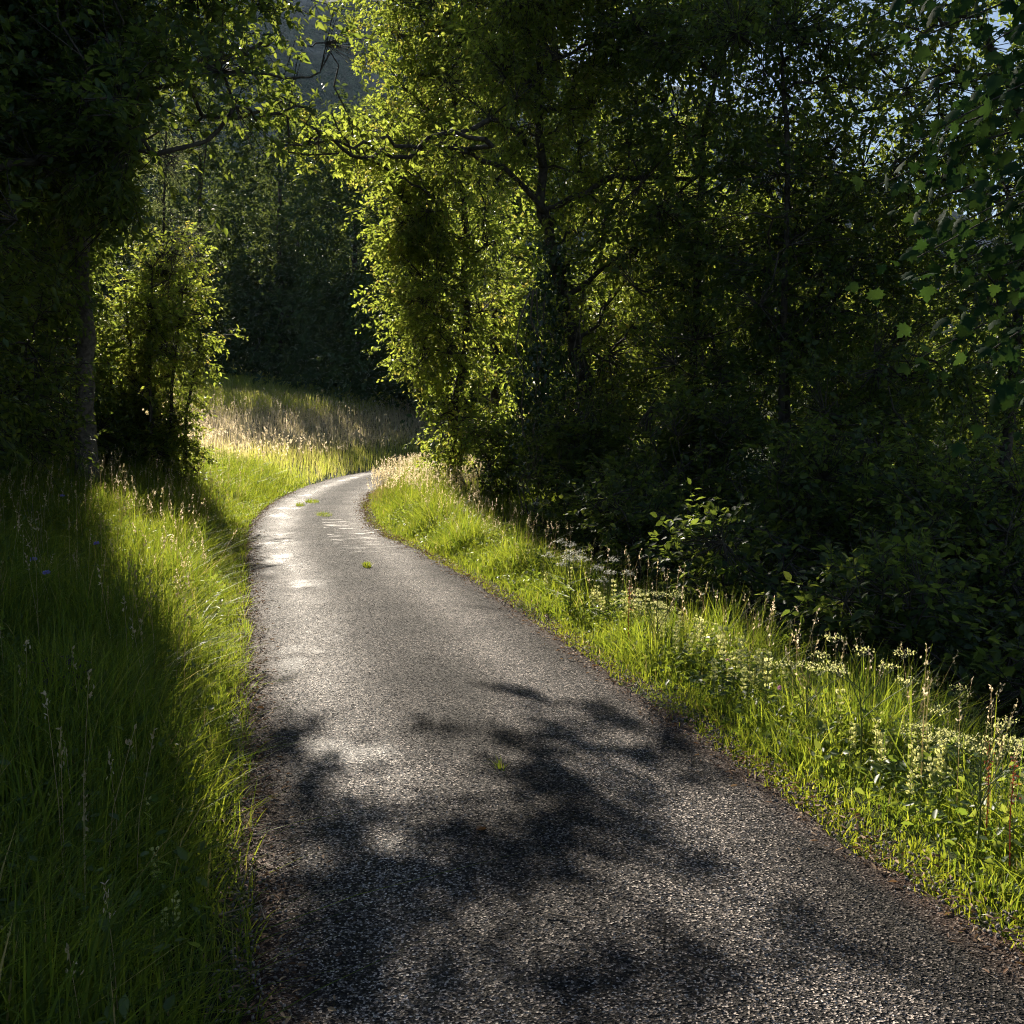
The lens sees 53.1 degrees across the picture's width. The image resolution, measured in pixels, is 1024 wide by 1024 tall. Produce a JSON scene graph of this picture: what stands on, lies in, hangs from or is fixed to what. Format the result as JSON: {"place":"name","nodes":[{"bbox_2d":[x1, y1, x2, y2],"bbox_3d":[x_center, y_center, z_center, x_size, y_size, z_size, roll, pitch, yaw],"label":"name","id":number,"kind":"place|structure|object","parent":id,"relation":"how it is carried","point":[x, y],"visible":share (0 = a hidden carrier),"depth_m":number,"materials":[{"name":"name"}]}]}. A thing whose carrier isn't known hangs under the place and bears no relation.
{"place":"outdoors","nodes":[
{"label":"outdoors","id":0,"kind":"place"},
{"bbox_2d":[0,436,245,1023],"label":"seeding grass","id":1,"kind":"structure","parent":0,"point":[109,754],"depth_m":7.36,"materials":[{"name":"plant"}]},
{"bbox_2d":[0,435,516,1023],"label":"bank grass","id":2,"kind":"structure","parent":0,"point":[100,643],"depth_m":4.29,"materials":[{"name":"plant"}]},
{"bbox_2d":[51,363,651,486],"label":"meadow grass","id":3,"kind":"structure","parent":0,"point":[234,381],"depth_m":40.41,"materials":[{"name":"plant"}]},
{"bbox_2d":[0,339,1023,1023],"bbox_3d":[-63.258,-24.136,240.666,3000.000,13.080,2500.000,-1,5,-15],"label":"ground","id":4,"kind":"structure","parent":0,"point":[634,689],"depth_m":4.50,"materials":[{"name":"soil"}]},
{"bbox_2d":[0,206,118,497],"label":"hedge shrub","id":5,"kind":"object","parent":4,"relation":"on","point":[43,413],"visible":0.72,"depth_m":12.60,"materials":[{"name":"green plant"}]},
{"bbox_2d":[31,655,94,729],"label":"purple herb plant","id":6,"kind":"object","parent":4,"relation":"on","point":[66,673],"visible":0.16,"depth_m":4.78,"materials":[{"name":"green plant"}]},
{"bbox_2d":[1,197,132,400],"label":"tree","id":7,"kind":"object","parent":4,"relation":"on","point":[93,286],"depth_m":22.08,"materials":[{"name":"green plant"}]},
{"bbox_2d":[1,191,145,468],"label":"hedge shrub","id":8,"kind":"object","parent":4,"relation":"on","point":[114,428],"visible":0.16,"depth_m":17.46,"materials":[{"name":"green plant"}]},
{"bbox_2d":[0,0,232,487],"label":"hedgerow tree","id":9,"kind":"object","parent":4,"relation":"on","point":[86,349],"visible":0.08,"depth_m":15.59,"materials":[{"name":"green plant"}]},
{"bbox_2d":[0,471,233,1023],"bbox_3d":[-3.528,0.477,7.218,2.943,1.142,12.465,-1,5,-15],"label":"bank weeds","id":10,"kind":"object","parent":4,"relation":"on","point":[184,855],"visible":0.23,"depth_m":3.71,"materials":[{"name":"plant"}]},
{"bbox_2d":[55,99,184,348],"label":"tree","id":11,"kind":"object","parent":4,"relation":"on","point":[121,263],"visible":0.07,"depth_m":68.62,"materials":[{"name":"green plant"}]},
{"bbox_2d":[50,220,248,488],"bbox_3d":[-6.791,-2.698,18.848,3.502,5.327,3.025,1,5,13],"label":"multi stem shrub","id":12,"kind":"object","parent":4,"relation":"on","point":[161,320],"visible":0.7,"depth_m":18.61,"materials":[{"name":"green plant"}]},
{"bbox_2d":[148,846,164,922],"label":"rattle flower","id":13,"kind":"object","parent":4,"relation":"on","point":[154,863],"visible":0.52,"depth_m":3.41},
{"bbox_2d":[157,907,170,943],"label":"rattle flower","id":14,"kind":"object","parent":4,"relation":"on","point":[165,908],"visible":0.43,"depth_m":3.17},
{"bbox_2d":[106,95,231,397],"bbox_3d":[-7.945,-5.284,23.260,2.887,8.181,2.833,4,7,37],"label":"pale leaved tree","id":15,"kind":"object","parent":4,"relation":"on","point":[166,170],"visible":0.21,"depth_m":23.28,"materials":[{"name":"green plant"}]},
{"bbox_2d":[170,890,183,969],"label":"rattle flower","id":16,"kind":"object","parent":4,"relation":"on","point":[174,913],"visible":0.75,"depth_m":3.10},
{"bbox_2d":[0,0,389,473],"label":"overhanging tree","id":17,"kind":"object","parent":4,"relation":"on","point":[111,58],"visible":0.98,"depth_m":10.38,"materials":[{"name":"green plant"}]},
{"bbox_2d":[101,74,297,373],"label":"tree","id":18,"kind":"object","parent":4,"relation":"on","point":[228,272],"visible":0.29,"depth_m":65.39,"materials":[{"name":"green plant"}]},
{"bbox_2d":[166,140,286,352],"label":"tree","id":19,"kind":"object","parent":4,"relation":"on","point":[210,193],"visible":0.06,"depth_m":85.78,"materials":[{"name":"green plant"}]},
{"bbox_2d":[184,85,373,381],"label":"tree","id":20,"kind":"object","parent":4,"relation":"on","point":[281,272],"visible":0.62,"depth_m":64.28,"materials":[{"name":"green plant"}]},
{"bbox_2d":[207,157,372,373],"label":"tree","id":21,"kind":"object","parent":4,"relation":"on","point":[260,224],"visible":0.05,"depth_m":75.64,"materials":[{"name":"green plant"}]},
{"bbox_2d":[143,386,472,467],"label":"meadow seed heads","id":22,"kind":"object","parent":4,"relation":"on","point":[297,423],"visible":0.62,"depth_m":36.72,"materials":[{"name":"plant"}]},
{"bbox_2d":[247,128,385,353],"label":"tree","id":23,"kind":"object","parent":4,"relation":"on","point":[338,228],"depth_m":91.39,"materials":[{"name":"green plant"}]},
{"bbox_2d":[252,70,409,396],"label":"tree","id":24,"kind":"object","parent":4,"relation":"on","point":[340,292],"visible":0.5,"depth_m":59.07,"materials":[{"name":"green plant"}]},
{"bbox_2d":[308,65,492,413],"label":"tree","id":25,"kind":"object","parent":4,"relation":"on","point":[368,390],"visible":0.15,"depth_m":53.55,"materials":[{"name":"green plant"}]},
{"bbox_2d":[284,0,587,489],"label":"sunlit tree","id":26,"kind":"object","parent":4,"relation":"on","point":[417,247],"visible":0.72,"depth_m":21.25,"materials":[{"name":"green plant"}]},
{"bbox_2d":[411,161,575,480],"bbox_3d":[-0.501,-5.034,27.351,3.911,8.596,4.656,-3,6,-33],"label":"tree","id":27,"kind":"object","parent":4,"relation":"on","point":[511,331],"visible":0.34,"depth_m":27.07,"materials":[{"name":"green plant"}]},
{"bbox_2d":[370,86,617,452],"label":"tree","id":28,"kind":"object","parent":4,"relation":"on","point":[499,314],"visible":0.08,"depth_m":48.75,"materials":[{"name":"green plant"}]},
{"bbox_2d":[451,406,545,510],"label":"thicket shrub","id":29,"kind":"object","parent":4,"relation":"on","point":[507,461],"visible":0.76,"depth_m":19.29,"materials":[{"name":"green plant"}]},
{"bbox_2d":[255,0,764,522],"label":"ivy clad tree","id":30,"kind":"object","parent":4,"relation":"on","point":[539,30],"visible":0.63,"depth_m":16.64,"materials":[{"name":"green plant"}]},
{"bbox_2d":[503,224,606,514],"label":"ivy","id":31,"kind":"object","parent":30,"relation":"attached to","point":[543,388],"visible":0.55,"depth_m":17.13,"materials":[{"name":"green plant"}]},
{"bbox_2d":[543,539,586,606],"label":"cow parsley plant","id":32,"kind":"object","parent":4,"relation":"on","point":[551,577],"visible":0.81,"depth_m":9.05,"materials":[{"name":"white plant"}]},
{"bbox_2d":[546,542,591,614],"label":"cow parsley plant","id":33,"kind":"object","parent":4,"relation":"on","point":[566,588],"visible":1,"depth_m":8.66,"materials":[{"name":"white plant"}]},
{"bbox_2d":[501,364,667,540],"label":"thicket shrub","id":34,"kind":"object","parent":4,"relation":"on","point":[578,443],"visible":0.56,"depth_m":15.74,"materials":[{"name":"green plant"}]},
{"bbox_2d":[507,438,666,580],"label":"thicket shrub","id":35,"kind":"object","parent":4,"relation":"on","point":[576,536],"visible":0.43,"depth_m":13.69,"materials":[{"name":"green plant"}]},
{"bbox_2d":[482,68,710,453],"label":"tree","id":36,"kind":"object","parent":4,"relation":"on","point":[576,276],"visible":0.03,"depth_m":48.92,"materials":[{"name":"green plant"}]},
{"bbox_2d":[510,278,687,473],"bbox_3d":[1.655,-2.080,18.944,3.303,4.396,3.343,-1,5,-15],"label":"thicket shrub","id":37,"kind":"object","parent":4,"relation":"on","point":[604,334],"visible":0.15,"depth_m":18.64,"materials":[{"name":"green plant"}]},
{"bbox_2d":[586,556,633,621],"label":"cow parsley plant","id":38,"kind":"object","parent":4,"relation":"on","point":[608,605],"visible":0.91,"depth_m":8.37,"materials":[{"name":"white plant"}]},
{"bbox_2d":[608,579,619,627],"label":"rattle flower","id":39,"kind":"object","parent":4,"relation":"on","point":[613,589],"visible":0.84,"depth_m":8.04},
{"bbox_2d":[620,598,673,644],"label":"seeding umbel plant","id":40,"kind":"object","parent":4,"relation":"on","point":[626,601],"visible":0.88,"depth_m":7.41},
{"bbox_2d":[626,589,684,637],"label":"seeding umbel plant","id":41,"kind":"object","parent":4,"relation":"on","point":[674,595],"visible":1,"depth_m":7.17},
{"bbox_2d":[659,613,668,662],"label":"rattle flower","id":42,"kind":"object","parent":4,"relation":"on","point":[664,626],"visible":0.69,"depth_m":7.20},
{"bbox_2d":[563,463,771,607],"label":"thicket shrub","id":43,"kind":"object","parent":4,"relation":"on","point":[630,525],"visible":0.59,"depth_m":11.84,"materials":[{"name":"green plant"}]},
{"bbox_2d":[537,71,800,500],"bbox_3d":[3.472,-4.339,20.735,4.874,8.666,4.399,-4,7,-39],"label":"tree","id":44,"kind":"object","parent":4,"relation":"on","point":[724,190],"visible":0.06,"depth_m":20.43,"materials":[{"name":"green plant"}]},
{"bbox_2d":[670,624,680,672],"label":"rattle flower","id":45,"kind":"object","parent":4,"relation":"on","point":[673,638],"visible":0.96,"depth_m":6.70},
{"bbox_2d":[569,364,786,606],"bbox_3d":[2.235,-0.306,13.597,2.924,3.344,2.786,5,7,45],"label":"thicket shrub","id":46,"kind":"object","parent":4,"relation":"on","point":[682,408],"visible":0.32,"depth_m":13.28,"materials":[{"name":"green plant"}]},
{"bbox_2d":[684,632,694,676],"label":"rattle flower","id":47,"kind":"object","parent":4,"relation":"on","point":[688,644],"visible":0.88,"depth_m":6.84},
{"bbox_2d":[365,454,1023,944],"bbox_3d":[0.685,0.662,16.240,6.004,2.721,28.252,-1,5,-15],"label":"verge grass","id":48,"kind":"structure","parent":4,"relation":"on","point":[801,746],"depth_m":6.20,"materials":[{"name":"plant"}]},
{"bbox_2d":[556,0,832,484],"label":"tree","id":49,"kind":"object","parent":4,"relation":"on","point":[656,154],"visible":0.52,"depth_m":15.68,"materials":[{"name":"green plant"}]},
{"bbox_2d":[366,452,1023,838],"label":"verge seed grass","id":50,"kind":"structure","parent":4,"relation":"on","point":[382,470],"depth_m":11.16,"materials":[{"name":"plant"}]},
{"bbox_2d":[588,180,809,489],"bbox_3d":[4.694,-4.592,25.752,5.264,8.315,5.777,-5,7,-44],"label":"tree","id":51,"kind":"object","parent":4,"relation":"on","point":[701,368],"visible":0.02,"depth_m":25.23,"materials":[{"name":"green plant"}]},
{"bbox_2d":[694,618,704,677],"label":"rattle flower","id":52,"kind":"object","parent":4,"relation":"on","point":[701,630],"visible":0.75,"depth_m":7.02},
{"bbox_2d":[381,499,1023,894],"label":"verge weeds","id":53,"kind":"object","parent":4,"relation":"on","point":[949,781],"visible":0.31,"depth_m":5.37,"materials":[{"name":"plant"}]},
{"bbox_2d":[706,658,720,702],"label":"rattle flower","id":54,"kind":"object","parent":4,"relation":"on","point":[713,674],"visible":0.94,"depth_m":6.13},
{"bbox_2d":[604,289,828,577],"bbox_3d":[2.916,-0.938,14.923,3.177,4.476,2.953,5,7,45],"label":"thicket shrub","id":55,"kind":"object","parent":4,"relation":"on","point":[714,374],"visible":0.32,"depth_m":14.54,"materials":[{"name":"green plant"}]},
{"bbox_2d":[715,626,730,690],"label":"rattle flower","id":56,"kind":"object","parent":4,"relation":"on","point":[723,645],"visible":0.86,"depth_m":6.33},
{"bbox_2d":[717,636,729,692],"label":"rattle flower","id":57,"kind":"object","parent":4,"relation":"on","point":[722,660],"visible":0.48,"depth_m":6.55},
{"bbox_2d":[729,651,740,703],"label":"rattle flower","id":58,"kind":"object","parent":4,"relation":"on","point":[734,661],"visible":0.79,"depth_m":6.28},
{"bbox_2d":[732,643,744,698],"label":"rattle flower","id":59,"kind":"object","parent":4,"relation":"on","point":[738,655],"visible":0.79,"depth_m":6.25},
{"bbox_2d":[738,665,750,703],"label":"rattle flower","id":60,"kind":"object","parent":4,"relation":"on","point":[743,682],"visible":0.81,"depth_m":5.97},
{"bbox_2d":[739,647,750,702],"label":"rattle flower","id":61,"kind":"object","parent":4,"relation":"on","point":[747,655],"visible":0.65,"depth_m":6.17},
{"bbox_2d":[633,477,859,663],"bbox_3d":[2.242,0.717,9.827,2.235,2.135,2.481,-1,5,-15],"label":"thicket shrub","id":62,"kind":"object","parent":4,"relation":"on","point":[729,564],"visible":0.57,"depth_m":9.48,"materials":[{"name":"green plant"}]},
{"bbox_2d":[758,650,774,719],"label":"rattle flower","id":63,"kind":"object","parent":4,"relation":"on","point":[767,677],"visible":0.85,"depth_m":5.64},
{"bbox_2d":[620,0,942,583],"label":"tree","id":64,"kind":"object","parent":4,"relation":"on","point":[802,33],"visible":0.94,"depth_m":14.03,"materials":[{"name":"green plant"}]},
{"bbox_2d":[668,409,920,670],"bbox_3d":[3.078,0.444,11.101,2.893,3.120,3.210,-1,5,-15],"label":"thicket shrub","id":65,"kind":"object","parent":4,"relation":"on","point":[824,515],"visible":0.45,"depth_m":10.85,"materials":[{"name":"green plant"}]},
{"bbox_2d":[764,659,845,733],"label":"seeding umbel plant","id":66,"kind":"object","parent":4,"relation":"on","point":[807,687],"visible":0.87,"depth_m":5.38,"materials":[{"name":"plant"}]},
{"bbox_2d":[706,239,947,466],"bbox_3d":[8.937,-4.590,30.016,7.351,8.054,6.492,5,7,41],"label":"tree","id":67,"kind":"object","parent":4,"relation":"on","point":[798,383],"visible":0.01,"depth_m":29.72,"materials":[{"name":"green plant"}]},
{"bbox_2d":[724,333,948,651],"bbox_3d":[4.445,-0.045,13.113,2.786,4.444,3.400,-3,6,-34],"label":"thicket shrub","id":68,"kind":"object","parent":4,"relation":"on","point":[849,412],"visible":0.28,"depth_m":12.81,"materials":[{"name":"green plant"}]},
{"bbox_2d":[829,689,845,750],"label":"rattle flower","id":69,"kind":"object","parent":4,"relation":"on","point":[837,703],"visible":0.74,"depth_m":5.31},
{"bbox_2d":[846,721,857,774],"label":"rattle flower","id":70,"kind":"object","parent":4,"relation":"on","point":[854,733],"visible":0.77,"depth_m":5.04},
{"bbox_2d":[708,8,1010,605],"bbox_3d":[5.054,-2.968,15.371,4.051,8.982,4.048,-1,5,-15],"label":"tree","id":71,"kind":"object","parent":4,"relation":"on","point":[832,135],"visible":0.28,"depth_m":14.75,"materials":[{"name":"green plant"}]},
{"bbox_2d":[811,632,918,787],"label":"seeding umbel plant","id":72,"kind":"object","parent":4,"relation":"on","point":[880,667],"visible":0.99,"depth_m":4.84,"materials":[{"name":"plant"}]},
{"bbox_2d":[736,307,998,550],"bbox_3d":[5.683,-1.058,16.397,3.942,4.869,4.157,-1,5,-15],"label":"thicket shrub","id":73,"kind":"object","parent":4,"relation":"on","point":[845,395],"visible":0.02,"depth_m":16.19,"materials":[{"name":"green plant"}]},
{"bbox_2d":[868,718,880,778],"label":"rattle flower","id":74,"kind":"object","parent":4,"relation":"on","point":[876,725],"visible":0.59,"depth_m":4.94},
{"bbox_2d":[729,506,1023,757],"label":"thicket shrub","id":75,"kind":"object","parent":4,"relation":"on","point":[910,625],"visible":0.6,"depth_m":7.92,"materials":[{"name":"green plant"}]},
{"bbox_2d":[732,201,1023,478],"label":"tree","id":76,"kind":"object","parent":4,"relation":"on","point":[961,351],"visible":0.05,"depth_m":18.79,"materials":[{"name":"green plant"}]},
{"bbox_2d":[871,731,889,784],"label":"rattle flower","id":77,"kind":"object","parent":4,"relation":"on","point":[880,737],"visible":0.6,"depth_m":4.91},
{"bbox_2d":[873,741,891,788],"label":"rattle flower","id":78,"kind":"object","parent":4,"relation":"on","point":[880,762],"visible":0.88,"depth_m":4.80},
{"bbox_2d":[888,731,898,778],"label":"rattle flower","id":79,"kind":"object","parent":4,"relation":"on","point":[892,743],"visible":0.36,"depth_m":5.15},
{"bbox_2d":[785,451,1023,753],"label":"thicket shrub","id":80,"kind":"object","parent":4,"relation":"on","point":[1004,586],"visible":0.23,"depth_m":9.34,"materials":[{"name":"green plant"}]},
{"bbox_2d":[791,396,1023,721],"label":"thicket shrub","id":81,"kind":"object","parent":4,"relation":"on","point":[1011,493],"visible":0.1,"depth_m":10.06,"materials":[{"name":"green plant"}]},
{"bbox_2d":[903,770,918,825],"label":"rattle flower","id":82,"kind":"object","parent":4,"relation":"on","point":[909,786],"visible":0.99,"depth_m":4.29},
{"bbox_2d":[905,739,921,793],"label":"rattle flower","id":83,"kind":"object","parent":4,"relation":"on","point":[910,746],"visible":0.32,"depth_m":4.81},
{"bbox_2d":[908,745,922,807],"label":"rattle flower","id":84,"kind":"object","parent":4,"relation":"on","point":[919,755],"visible":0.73,"depth_m":4.56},
{"bbox_2d":[824,0,1023,639],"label":"tree","id":85,"kind":"object","parent":4,"relation":"on","point":[961,375],"visible":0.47,"depth_m":12.91,"materials":[{"name":"green plant"}]},
{"bbox_2d":[921,739,931,803],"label":"rattle flower","id":86,"kind":"object","parent":4,"relation":"on","point":[925,740],"visible":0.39,"depth_m":4.84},
{"bbox_2d":[837,239,1023,508],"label":"tree","id":87,"kind":"object","parent":4,"relation":"on","point":[988,403],"visible":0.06,"depth_m":21.87,"materials":[{"name":"green plant"}]},
{"bbox_2d":[889,678,971,737],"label":"seeding umbel plant","id":88,"kind":"object","parent":4,"relation":"on","point":[941,701],"visible":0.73,"depth_m":6.02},
{"bbox_2d":[921,756,940,829],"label":"rattle flower","id":89,"kind":"object","parent":4,"relation":"on","point":[933,764],"visible":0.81,"depth_m":4.40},
{"bbox_2d":[844,0,1023,457],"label":"maple tree","id":90,"kind":"object","parent":4,"relation":"on","point":[1007,390],"visible":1,"depth_m":5.37,"materials":[{"name":"green plant"}]},
{"bbox_2d":[899,721,973,780],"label":"seeding umbel plant","id":91,"kind":"object","parent":4,"relation":"on","point":[915,724],"visible":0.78,"depth_m":4.70,"materials":[{"name":"plant"}]},
{"bbox_2d":[936,739,945,814],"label":"rattle flower","id":92,"kind":"object","parent":4,"relation":"on","point":[941,766],"visible":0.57,"depth_m":4.63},
{"bbox_2d":[934,742,952,814],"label":"rattle flower","id":93,"kind":"object","parent":4,"relation":"on","point":[939,756],"visible":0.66,"depth_m":4.58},
{"bbox_2d":[895,623,1023,780],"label":"thicket shrub","id":94,"kind":"object","parent":4,"relation":"on","point":[995,667],"visible":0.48,"depth_m":7.16,"materials":[{"name":"green plant"}]},
{"bbox_2d":[921,728,1023,862],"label":"seeding umbel plant","id":95,"kind":"object","parent":4,"relation":"on","point":[980,802],"visible":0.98,"depth_m":3.89,"materials":[{"name":"plant"}]},
{"bbox_2d":[926,705,1023,857],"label":"seeding umbel plant","id":96,"kind":"object","parent":4,"relation":"on","point":[969,750],"visible":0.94,"depth_m":4.04,"materials":[{"name":"plant"}]},
{"bbox_2d":[940,50,1023,488],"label":"tree","id":97,"kind":"object","parent":4,"relation":"on","point":[996,335],"visible":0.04,"depth_m":15.80,"materials":[{"name":"green plant"}]},
{"bbox_2d":[973,797,994,844],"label":"rattle flower","id":98,"kind":"object","parent":4,"relation":"on","point":[982,812],"visible":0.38,"depth_m":4.17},
{"bbox_2d":[984,741,994,859],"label":"sorrel plant","id":99,"kind":"object","parent":4,"relation":"on","point":[988,767],"visible":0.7,"depth_m":4.09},
{"bbox_2d":[986,616,1023,768],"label":"thicket shrub","id":100,"kind":"object","parent":4,"relation":"on","point":[1016,640],"visible":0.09,"depth_m":8.37,"materials":[{"name":"green plant"}]},
{"bbox_2d":[1009,751,1020,881],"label":"sorrel plant","id":101,"kind":"object","parent":4,"relation":"on","point":[1012,782],"visible":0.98,"depth_m":3.81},
{"bbox_2d":[98,0,1016,355],"bbox_3d":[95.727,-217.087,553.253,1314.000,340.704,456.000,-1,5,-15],"label":"mountain","id":102,"kind":"structure","parent":0,"point":[346,74],"depth_m":471.00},
{"bbox_2d":[232,450,1023,1023],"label":"road","id":103,"kind":"structure","parent":0,"point":[694,890],"depth_m":4.00,"materials":[{"name":"asphalt"}]},
{"bbox_2d":[483,755,507,771],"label":"grass tuft","id":104,"kind":"object","parent":103,"relation":"on","point":[500,764],"visible":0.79,"depth_m":4.89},
{"bbox_2d":[171,499,1023,1023],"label":"edge gravel","id":105,"kind":"structure","parent":103,"relation":"on","point":[965,907],"depth_m":4.40,"materials":[{"name":"gravel"}]},
{"bbox_2d":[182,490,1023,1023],"bbox_3d":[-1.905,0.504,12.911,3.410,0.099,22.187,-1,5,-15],"label":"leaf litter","id":106,"kind":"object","parent":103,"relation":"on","point":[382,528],"visible":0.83,"depth_m":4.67,"materials":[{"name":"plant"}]},
{"bbox_2d":[383,0,1023,226],"label":"sky","id":107,"kind":"structure","parent":0,"point":[995,14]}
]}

